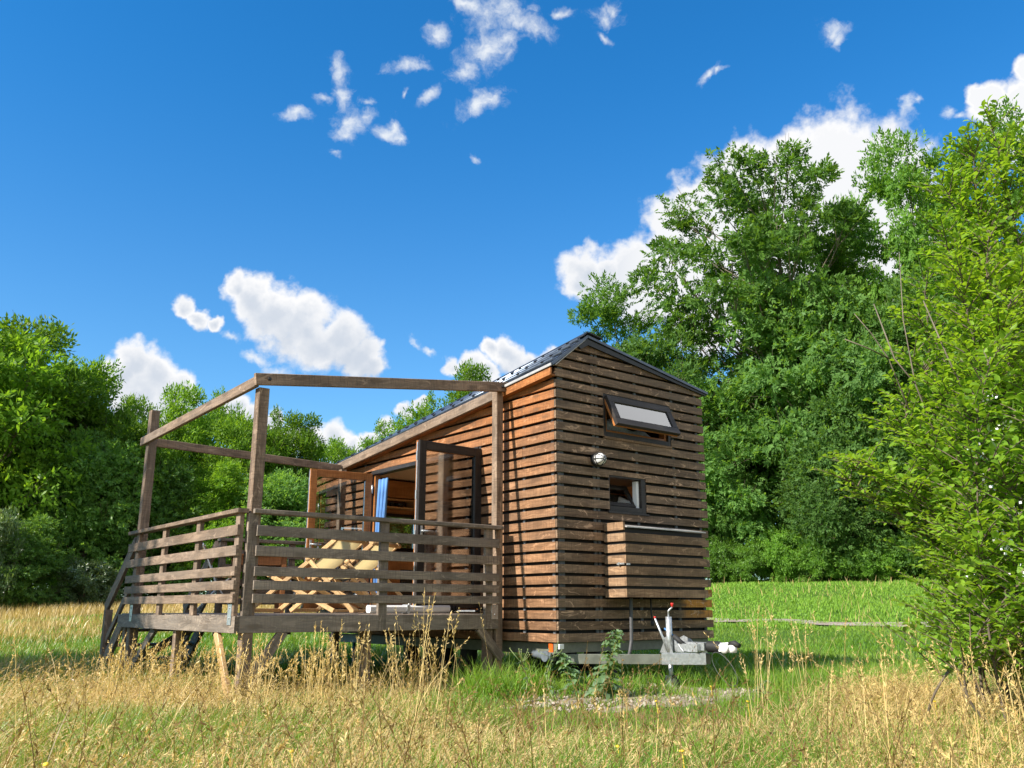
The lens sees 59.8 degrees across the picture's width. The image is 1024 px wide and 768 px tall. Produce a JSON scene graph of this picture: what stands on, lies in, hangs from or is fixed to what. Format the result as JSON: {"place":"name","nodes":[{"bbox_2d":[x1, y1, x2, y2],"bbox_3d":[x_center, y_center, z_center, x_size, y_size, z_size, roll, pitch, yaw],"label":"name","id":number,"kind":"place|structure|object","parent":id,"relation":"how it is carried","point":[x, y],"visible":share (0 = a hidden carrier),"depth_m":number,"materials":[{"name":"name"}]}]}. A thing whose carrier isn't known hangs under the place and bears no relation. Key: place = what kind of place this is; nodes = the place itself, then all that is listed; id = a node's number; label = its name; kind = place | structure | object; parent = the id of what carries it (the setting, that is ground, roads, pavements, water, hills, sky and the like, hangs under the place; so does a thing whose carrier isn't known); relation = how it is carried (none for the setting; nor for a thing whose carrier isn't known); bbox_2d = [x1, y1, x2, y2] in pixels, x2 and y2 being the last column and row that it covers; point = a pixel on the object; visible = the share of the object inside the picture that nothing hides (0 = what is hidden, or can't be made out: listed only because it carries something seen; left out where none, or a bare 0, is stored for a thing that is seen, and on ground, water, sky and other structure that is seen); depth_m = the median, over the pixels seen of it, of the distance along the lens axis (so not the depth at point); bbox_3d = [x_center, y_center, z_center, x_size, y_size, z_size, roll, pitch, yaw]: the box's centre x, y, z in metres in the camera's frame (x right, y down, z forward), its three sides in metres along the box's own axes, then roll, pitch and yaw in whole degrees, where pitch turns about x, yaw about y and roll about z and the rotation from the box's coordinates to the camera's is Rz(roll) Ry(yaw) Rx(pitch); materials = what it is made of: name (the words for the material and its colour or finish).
{"place":"outdoors","nodes":[
{"label":"outdoors","id":0,"kind":"place"},
{"bbox_2d":[1,577,1020,766],"bbox_3d":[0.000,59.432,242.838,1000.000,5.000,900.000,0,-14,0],"label":"meadow","id":1,"kind":"structure","parent":0,"point":[555,669],"depth_m":15.75,"materials":[{"name":"plant"}]},
{"bbox_2d":[0,502,30,606],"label":"willow bush","id":2,"kind":"object","parent":1,"relation":"on","point":[9,526],"visible":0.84,"depth_m":27.39,"materials":[{"name":"green plant"}]},
{"bbox_2d":[0,511,81,610],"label":"rounded bush","id":3,"kind":"object","parent":1,"relation":"on","point":[42,564],"visible":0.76,"depth_m":28.04,"materials":[{"name":"green plant"}]},
{"bbox_2d":[0,320,102,527],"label":"broadleaf tree","id":4,"kind":"object","parent":1,"relation":"on","point":[22,433],"visible":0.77,"depth_m":30.80,"materials":[{"name":"green plant"}]},
{"bbox_2d":[0,312,123,549],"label":"broadleaf tree","id":5,"kind":"object","parent":1,"relation":"on","point":[53,334],"visible":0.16,"depth_m":33.95,"materials":[{"name":"green plant"}]},
{"bbox_2d":[38,353,125,552],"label":"broadleaf tree","id":6,"kind":"object","parent":1,"relation":"on","point":[103,374],"visible":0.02,"depth_m":39.62,"materials":[{"name":"green plant"}]},
{"bbox_2d":[46,554,122,606],"bbox_3d":[-13.875,6.601,29.229,2.447,2.021,2.433,-12,-18,40],"label":"willow bush","id":7,"kind":"object","parent":1,"relation":"on","point":[83,579],"visible":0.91,"depth_m":28.74,"materials":[{"name":"green plant"}]},
{"bbox_2d":[6,424,170,604],"bbox_3d":[-15.262,4.902,32.409,5.697,7.059,5.465,-2,-14,9],"label":"broadleaf tree","id":8,"kind":"object","parent":1,"relation":"on","point":[90,518],"visible":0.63,"depth_m":31.33,"materials":[{"name":"green plant"}]},
{"bbox_2d":[51,373,143,555],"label":"broadleaf tree","id":9,"kind":"object","parent":1,"relation":"on","point":[125,414],"visible":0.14,"depth_m":34.96,"materials":[{"name":"green plant"}]},
{"bbox_2d":[66,392,165,553],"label":"broadleaf tree","id":10,"kind":"object","parent":1,"relation":"on","point":[143,402],"visible":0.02,"depth_m":39.15,"materials":[{"name":"green plant"}]},
{"bbox_2d":[100,412,198,595],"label":"broadleaf tree","id":11,"kind":"object","parent":1,"relation":"on","point":[138,430],"visible":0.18,"depth_m":33.62,"materials":[{"name":"green plant"}]},
{"bbox_2d":[103,457,215,596],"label":"broadleaf tree","id":12,"kind":"object","parent":1,"relation":"on","point":[122,545],"visible":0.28,"depth_m":32.37,"materials":[{"name":"green plant"}]},
{"bbox_2d":[159,380,226,565],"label":"broadleaf tree","id":13,"kind":"object","parent":1,"relation":"on","point":[199,426],"visible":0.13,"depth_m":38.91,"materials":[{"name":"green plant"}]},
{"bbox_2d":[182,386,245,444],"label":"broadleaf tree","id":14,"kind":"object","parent":1,"relation":"on","point":[215,395],"visible":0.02,"depth_m":42.14,"materials":[{"name":"green plant"}]},
{"bbox_2d":[168,459,265,595],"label":"broadleaf tree","id":15,"kind":"object","parent":1,"relation":"on","point":[215,499],"visible":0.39,"depth_m":33.40,"materials":[{"name":"green plant"}]},
{"bbox_2d":[194,409,292,518],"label":"broadleaf tree","id":16,"kind":"object","parent":1,"relation":"on","point":[235,435],"visible":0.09,"depth_m":36.75,"materials":[{"name":"green plant"}]},
{"bbox_2d":[250,404,295,443],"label":"broadleaf tree","id":17,"kind":"object","parent":1,"relation":"on","point":[278,416],"visible":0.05,"depth_m":41.95,"materials":[{"name":"green plant"}]},
{"bbox_2d":[219,466,328,596],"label":"broadleaf tree","id":18,"kind":"object","parent":1,"relation":"on","point":[277,488],"visible":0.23,"depth_m":33.75,"materials":[{"name":"green plant"}]},
{"bbox_2d":[265,408,330,539],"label":"broadleaf tree","id":19,"kind":"object","parent":1,"relation":"on","point":[303,446],"visible":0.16,"depth_m":38.77,"materials":[{"name":"green plant"}]},
{"bbox_2d":[97,373,509,698],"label":"wooden terrace","id":20,"kind":"structure","parent":1,"relation":"on","point":[247,621],"depth_m":9.26,"materials":[{"name":"brown wood"}]},
{"bbox_2d":[197,543,231,611],"bbox_3d":[-3.869,2.545,11.680,0.478,0.878,0.423,4,-15,-15],"label":"folding chair","id":21,"kind":"object","parent":20,"relation":"on","point":[215,578],"visible":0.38,"depth_m":11.53,"materials":[{"name":"brown wood"}]},
{"bbox_2d":[229,554,286,612],"bbox_3d":[-3.360,2.635,11.732,0.720,0.738,0.720,5,-15,-19],"label":"garden table","id":22,"kind":"object","parent":20,"relation":"on","point":[275,561],"visible":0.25,"depth_m":11.57,"materials":[{"name":"orange wood"}]},
{"bbox_2d":[255,540,375,612],"bbox_3d":[-2.289,2.234,10.411,1.441,0.867,0.720,-5,-15,20],"label":"deck chair","id":23,"kind":"object","parent":20,"relation":"on","point":[335,563],"visible":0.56,"depth_m":10.29,"materials":[{"name":"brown wood"}]},
{"bbox_2d":[300,566,341,611],"bbox_3d":[-2.694,2.792,12.659,0.423,0.878,0.478,-12,-18,39],"label":"folding chair","id":24,"kind":"object","parent":20,"relation":"on","point":[328,591],"visible":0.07,"depth_m":12.59,"materials":[{"name":"brown wood"}]},
{"bbox_2d":[289,542,401,612],"bbox_3d":[-1.989,2.424,11.168,1.441,0.867,0.720,-5,-15,20],"label":"deck chair","id":25,"kind":"object","parent":20,"relation":"on","point":[368,564],"visible":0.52,"depth_m":11.06,"materials":[{"name":"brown wood"}]},
{"bbox_2d":[366,604,457,613],"bbox_3d":[-1.070,2.464,9.783,1.138,0.119,0.142,11,-18,-37],"label":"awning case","id":26,"kind":"object","parent":20,"relation":"on","point":[405,608],"visible":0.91,"depth_m":9.74,"materials":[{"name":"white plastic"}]},
{"bbox_2d":[308,435,364,482],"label":"broadleaf tree","id":27,"kind":"object","parent":1,"relation":"on","point":[335,451],"visible":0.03,"depth_m":42.92,"materials":[{"name":"green plant"}]},
{"bbox_2d":[359,417,390,449],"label":"broadleaf tree","id":28,"kind":"object","parent":1,"relation":"on","point":[369,441],"visible":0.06,"depth_m":46.03,"materials":[{"name":"green plant"}]},
{"bbox_2d":[386,517,411,547],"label":"broadleaf tree","id":29,"kind":"object","parent":1,"relation":"on","point":[393,527],"visible":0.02,"depth_m":40.79,"materials":[{"name":"green plant"}]},
{"bbox_2d":[396,524,411,546],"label":"broadleaf tree","id":30,"kind":"object","parent":1,"relation":"on","point":[405,528],"visible":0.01,"depth_m":40.69,"materials":[{"name":"green plant"}]},
{"bbox_2d":[385,390,441,434],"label":"broadleaf tree","id":31,"kind":"object","parent":1,"relation":"on","point":[426,410],"visible":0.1,"depth_m":44.71,"materials":[{"name":"green plant"}]},
{"bbox_2d":[434,357,491,411],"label":"broadleaf tree","id":32,"kind":"object","parent":1,"relation":"on","point":[468,369],"visible":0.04,"depth_m":49.06,"materials":[{"name":"green plant"}]},
{"bbox_2d":[1,576,952,641],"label":"short meadow","id":33,"kind":"structure","parent":1,"relation":"on","point":[825,610],"depth_m":26.11,"materials":[{"name":"green plant"}]},
{"bbox_2d":[43,686,937,767],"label":"flower sprinkle","id":34,"kind":"object","parent":1,"relation":"on","point":[46,764],"visible":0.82,"depth_m":3.88,"materials":[{"name":"yellow plant"}]},
{"bbox_2d":[0,618,1023,767],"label":"meadow grass","id":35,"kind":"structure","parent":1,"relation":"on","point":[700,672],"depth_m":6.83,"materials":[{"name":"green plant"}]},
{"bbox_2d":[0,575,1023,767],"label":"dry grass","id":36,"kind":"structure","parent":1,"relation":"on","point":[32,613],"depth_m":5.78,"materials":[{"name":"plant"}]},
{"bbox_2d":[0,587,1023,767],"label":"tall grass","id":37,"kind":"structure","parent":1,"relation":"on","point":[996,699],"depth_m":5.81,"materials":[{"name":"plant"}]},
{"bbox_2d":[301,331,740,686],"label":"tiny house","id":38,"kind":"structure","parent":1,"relation":"on","point":[604,533],"depth_m":10.26,"materials":[{"name":"brown wood"}]},
{"bbox_2d":[301,468,372,607],"bbox_3d":[-2.414,2.151,12.381,0.951,1.880,0.169,9,-17,-32],"label":"door","id":39,"kind":"structure","parent":38,"relation":"in","point":[313,473],"depth_m":12.41,"materials":[{"name":"wood"}]},
{"bbox_2d":[373,478,387,592],"bbox_3d":[-1.845,2.230,12.509,0.076,1.800,0.304,11,-18,-37],"label":"curtain","id":40,"kind":"object","parent":38,"relation":"hanging from","point":[381,509],"visible":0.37,"depth_m":12.62,"materials":[{"name":"blue fabric"}]},
{"bbox_2d":[394,503,403,506],"bbox_3d":[-1.822,1.968,14.391,0.170,0.062,0.170,11,-18,-37],"label":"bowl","id":41,"kind":"object","parent":38,"relation":"on","point":[399,504],"visible":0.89,"depth_m":14.33,"materials":[{"name":"black"}]},
{"bbox_2d":[386,513,413,551],"bbox_3d":[-1.862,2.417,14.462,0.720,0.590,0.130,11,-18,-37],"label":"window","id":42,"kind":"structure","parent":38,"relation":"in","point":[411,549],"depth_m":14.49,"materials":[{"name":"paint"}]},
{"bbox_2d":[400,570,412,594],"bbox_3d":[-1.545,3.092,13.764,0.420,0.420,0.023,11,-18,-37],"label":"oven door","id":43,"kind":"structure","parent":38,"relation":"in","point":[401,580],"depth_m":13.69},
{"bbox_2d":[412,440,481,607],"bbox_3d":[-0.740,1.633,10.323,0.939,1.880,0.169,13,-19,-41],"label":"door","id":44,"kind":"structure","parent":38,"relation":"in","point":[448,476],"depth_m":10.36,"materials":[{"name":"paint"}]},
{"bbox_2d":[606,475,648,515],"bbox_3d":[1.266,1.317,10.405,0.660,0.437,0.283,11,-18,-37],"label":"tilt window","id":45,"kind":"structure","parent":38,"relation":"in","point":[621,501],"depth_m":10.45,"materials":[{"name":"paint"}]},
{"bbox_2d":[607,419,649,436],"bbox_3d":[1.394,0.616,10.781,0.992,0.302,0.184,11,-18,-37],"label":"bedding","id":46,"kind":"object","parent":38,"relation":"in","point":[611,426],"visible":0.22,"depth_m":10.61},
{"bbox_2d":[600,393,680,448],"bbox_3d":[1.534,0.445,10.627,1.155,0.537,0.323,11,-18,-37],"label":"awning window","id":47,"kind":"structure","parent":38,"relation":"in","point":[628,413],"depth_m":10.55,"materials":[{"name":"paint"}]},
{"bbox_2d":[556,651,589,696],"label":"weed","id":48,"kind":"object","parent":1,"relation":"on","point":[572,672],"visible":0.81,"depth_m":8.48,"materials":[{"name":"green plant"}]},
{"bbox_2d":[584,629,631,699],"bbox_3d":[0.877,2.638,8.325,0.457,0.665,0.394,9,-17,-31],"label":"weed","id":49,"kind":"object","parent":1,"relation":"on","point":[604,669],"visible":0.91,"depth_m":8.30,"materials":[{"name":"green plant"}]},
{"bbox_2d":[566,269,668,371],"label":"broadleaf tree","id":50,"kind":"object","parent":1,"relation":"on","point":[606,312],"visible":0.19,"depth_m":44.80,"materials":[{"name":"green plant"}]},
{"bbox_2d":[506,687,775,712],"bbox_3d":[1.893,3.059,8.749,5.045,0.112,1.839,8,-16,-28],"label":"gravel patch","id":51,"kind":"object","parent":1,"relation":"on","point":[648,702],"visible":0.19,"depth_m":8.09,"materials":[{"name":"stone"}]},
{"bbox_2d":[509,648,531,704],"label":"weed","id":52,"kind":"object","parent":51,"relation":"on","point":[521,662],"visible":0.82,"depth_m":7.93,"materials":[{"name":"green plant"}]},
{"bbox_2d":[538,642,561,699],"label":"weed","id":53,"kind":"object","parent":51,"relation":"on","point":[550,691],"visible":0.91,"depth_m":8.21,"materials":[{"name":"green plant"}]},
{"bbox_2d":[513,682,787,712],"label":"gravel stones","id":54,"kind":"object","parent":51,"relation":"on","point":[615,701],"visible":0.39,"depth_m":8.00,"materials":[{"name":"grey gravel"}]},
{"bbox_2d":[614,315,723,464],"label":"broadleaf tree","id":55,"kind":"object","parent":1,"relation":"on","point":[641,348],"visible":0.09,"depth_m":41.22,"materials":[{"name":"green plant"}]},
{"bbox_2d":[438,654,901,700],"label":"lush grass","id":56,"kind":"structure","parent":1,"relation":"on","point":[508,681],"depth_m":8.55,"materials":[{"name":"green plant"}]},
{"bbox_2d":[704,530,744,582],"bbox_3d":[8.683,7.292,36.824,2.232,2.508,2.350,-10,-17,33],"label":"hedge bush","id":57,"kind":"object","parent":1,"relation":"on","point":[723,550],"visible":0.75,"depth_m":36.36,"materials":[{"name":"green plant"}]},
{"bbox_2d":[702,457,755,581],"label":"broadleaf tree","id":58,"kind":"object","parent":1,"relation":"on","point":[716,525],"visible":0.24,"depth_m":37.36,"materials":[{"name":"green plant"}]},
{"bbox_2d":[683,369,780,580],"bbox_3d":[8.429,3.804,38.859,7.433,10.128,6.627,8,-16,-30],"label":"broadleaf tree","id":59,"kind":"object","parent":1,"relation":"on","point":[725,400],"visible":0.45,"depth_m":37.67,"materials":[{"name":"green plant"}]},
{"bbox_2d":[728,539,771,581],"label":"hedge bush","id":60,"kind":"object","parent":1,"relation":"on","point":[748,566],"visible":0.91,"depth_m":35.72,"materials":[{"name":"green plant"}]},
{"bbox_2d":[626,136,887,420],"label":"ash tree","id":61,"kind":"object","parent":1,"relation":"on","point":[764,238],"visible":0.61,"depth_m":41.17,"materials":[{"name":"green plant"}]},
{"bbox_2d":[721,354,801,579],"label":"broadleaf tree","id":62,"kind":"object","parent":1,"relation":"on","point":[749,469],"visible":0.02,"depth_m":40.63,"materials":[{"name":"green plant"}]},
{"bbox_2d":[753,680,771,698],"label":"weed","id":63,"kind":"object","parent":1,"relation":"on","point":[764,682],"visible":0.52,"depth_m":7.89,"materials":[{"name":"green plant"}]},
{"bbox_2d":[748,524,805,582],"bbox_3d":[10.825,6.926,35.964,2.590,2.768,2.461,-8,-16,29],"label":"hedge bush","id":64,"kind":"object","parent":1,"relation":"on","point":[777,554],"visible":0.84,"depth_m":35.43,"materials":[{"name":"green plant"}]},
{"bbox_2d":[713,242,915,536],"bbox_3d":[13.875,1.139,39.883,9.312,15.568,8.302,-3,-14,11],"label":"broadleaf tree","id":65,"kind":"object","parent":1,"relation":"on","point":[758,376],"visible":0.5,"depth_m":38.50,"materials":[{"name":"green plant"}]},
{"bbox_2d":[787,538,843,582],"bbox_3d":[11.874,7.047,35.056,2.180,1.982,2.294,5,-15,-17],"label":"hedge bush","id":66,"kind":"object","parent":1,"relation":"on","point":[815,569],"visible":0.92,"depth_m":34.63,"materials":[{"name":"green plant"}]},
{"bbox_2d":[770,433,898,581],"bbox_3d":[13.102,4.980,36.086,5.130,6.659,4.922,2,-14,-7],"label":"broadleaf tree","id":67,"kind":"object","parent":1,"relation":"on","point":[834,517],"visible":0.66,"depth_m":34.55,"materials":[{"name":"green plant"}]},
{"bbox_2d":[821,536,863,580],"bbox_3d":[13.006,6.891,35.304,2.338,2.263,2.461,-6,-15,24],"label":"hedge bush","id":68,"kind":"object","parent":1,"relation":"on","point":[847,571],"visible":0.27,"depth_m":34.55,"materials":[{"name":"green plant"}]},
{"bbox_2d":[777,364,914,580],"bbox_3d":[13.823,3.736,36.659,6.172,9.557,5.920,-1,-14,3],"label":"broadleaf tree","id":69,"kind":"object","parent":1,"relation":"on","point":[822,406],"visible":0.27,"depth_m":35.71,"materials":[{"name":"green plant"}]},
{"bbox_2d":[808,191,893,289],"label":"broadleaf tree","id":70,"kind":"object","parent":1,"relation":"on","point":[862,269],"visible":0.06,"depth_m":44.06,"materials":[{"name":"green plant"}]},
{"bbox_2d":[784,284,928,545],"bbox_3d":[15.631,1.651,37.056,7.731,13.101,8.672,-2,-14,6],"label":"broadleaf tree","id":71,"kind":"object","parent":1,"relation":"on","point":[876,377],"visible":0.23,"depth_m":36.26,"materials":[{"name":"green plant"}]},
{"bbox_2d":[849,542,901,580],"bbox_3d":[13.953,6.883,34.232,2.167,1.822,2.059,6,-15,-22],"label":"hedge bush","id":72,"kind":"object","parent":1,"relation":"on","point":[870,569],"visible":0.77,"depth_m":33.79,"materials":[{"name":"green plant"}]},
{"bbox_2d":[801,260,963,537],"bbox_3d":[16.769,1.071,36.638,9.085,14.041,8.099,0,-14,2],"label":"broadleaf tree","id":73,"kind":"object","parent":1,"relation":"on","point":[889,289],"visible":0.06,"depth_m":36.99,"materials":[{"name":"green plant"}]},
{"bbox_2d":[839,404,942,580],"bbox_3d":[15.666,4.266,35.202,6.092,7.599,5.844,-10,-17,35],"label":"broadleaf tree","id":74,"kind":"object","parent":1,"relation":"on","point":[895,450],"visible":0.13,"depth_m":34.06,"materials":[{"name":"green plant"}]},
{"bbox_2d":[878,533,925,579],"bbox_3d":[15.095,6.734,34.338,2.576,2.015,2.448,-5,-15,19],"label":"hedge bush","id":75,"kind":"object","parent":1,"relation":"on","point":[902,562],"visible":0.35,"depth_m":33.77,"materials":[{"name":"green plant"}]},
{"bbox_2d":[849,125,955,325],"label":"broadleaf tree","id":76,"kind":"object","parent":1,"relation":"on","point":[884,185],"visible":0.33,"depth_m":40.10,"materials":[{"name":"green plant"}]},
{"bbox_2d":[806,94,1023,712],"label":"tall shrub","id":77,"kind":"object","parent":1,"relation":"on","point":[982,284],"visible":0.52,"depth_m":7.38,"materials":[{"name":"green plant"}]},
{"bbox_2d":[901,544,941,579],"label":"hedge bush","id":78,"kind":"object","parent":1,"relation":"on","point":[928,575],"visible":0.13,"depth_m":33.17,"materials":[{"name":"green plant"}]},
{"bbox_2d":[881,328,1023,734],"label":"vine shrub","id":79,"kind":"object","parent":1,"relation":"on","point":[1007,603],"visible":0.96,"depth_m":5.97,"materials":[{"name":"green plant"}]},
{"bbox_2d":[893,253,1023,443],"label":"broadleaf tree","id":80,"kind":"object","parent":1,"relation":"on","point":[944,325],"visible":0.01,"depth_m":35.26,"materials":[{"name":"green plant"}]},
{"bbox_2d":[927,93,1023,339],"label":"broadleaf tree","id":81,"kind":"object","parent":1,"relation":"on","point":[1015,193],"visible":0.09,"depth_m":38.22,"materials":[{"name":"green plant"}]},
{"bbox_2d":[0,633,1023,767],"bbox_3d":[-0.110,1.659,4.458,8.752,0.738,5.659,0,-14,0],"label":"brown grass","id":82,"kind":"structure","parent":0,"point":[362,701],"depth_m":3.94,"materials":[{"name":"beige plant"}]},
{"bbox_2d":[0,0,1023,593],"label":"sky","id":83,"kind":"structure","parent":0,"point":[211,193],"materials":[{"name":"blue"}]},
{"bbox_2d":[125,611,930,626],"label":"gravel path","id":84,"kind":"structure","parent":0,"point":[823,623],"depth_m":21.85,"materials":[{"name":"grey gravel"}]}
]}

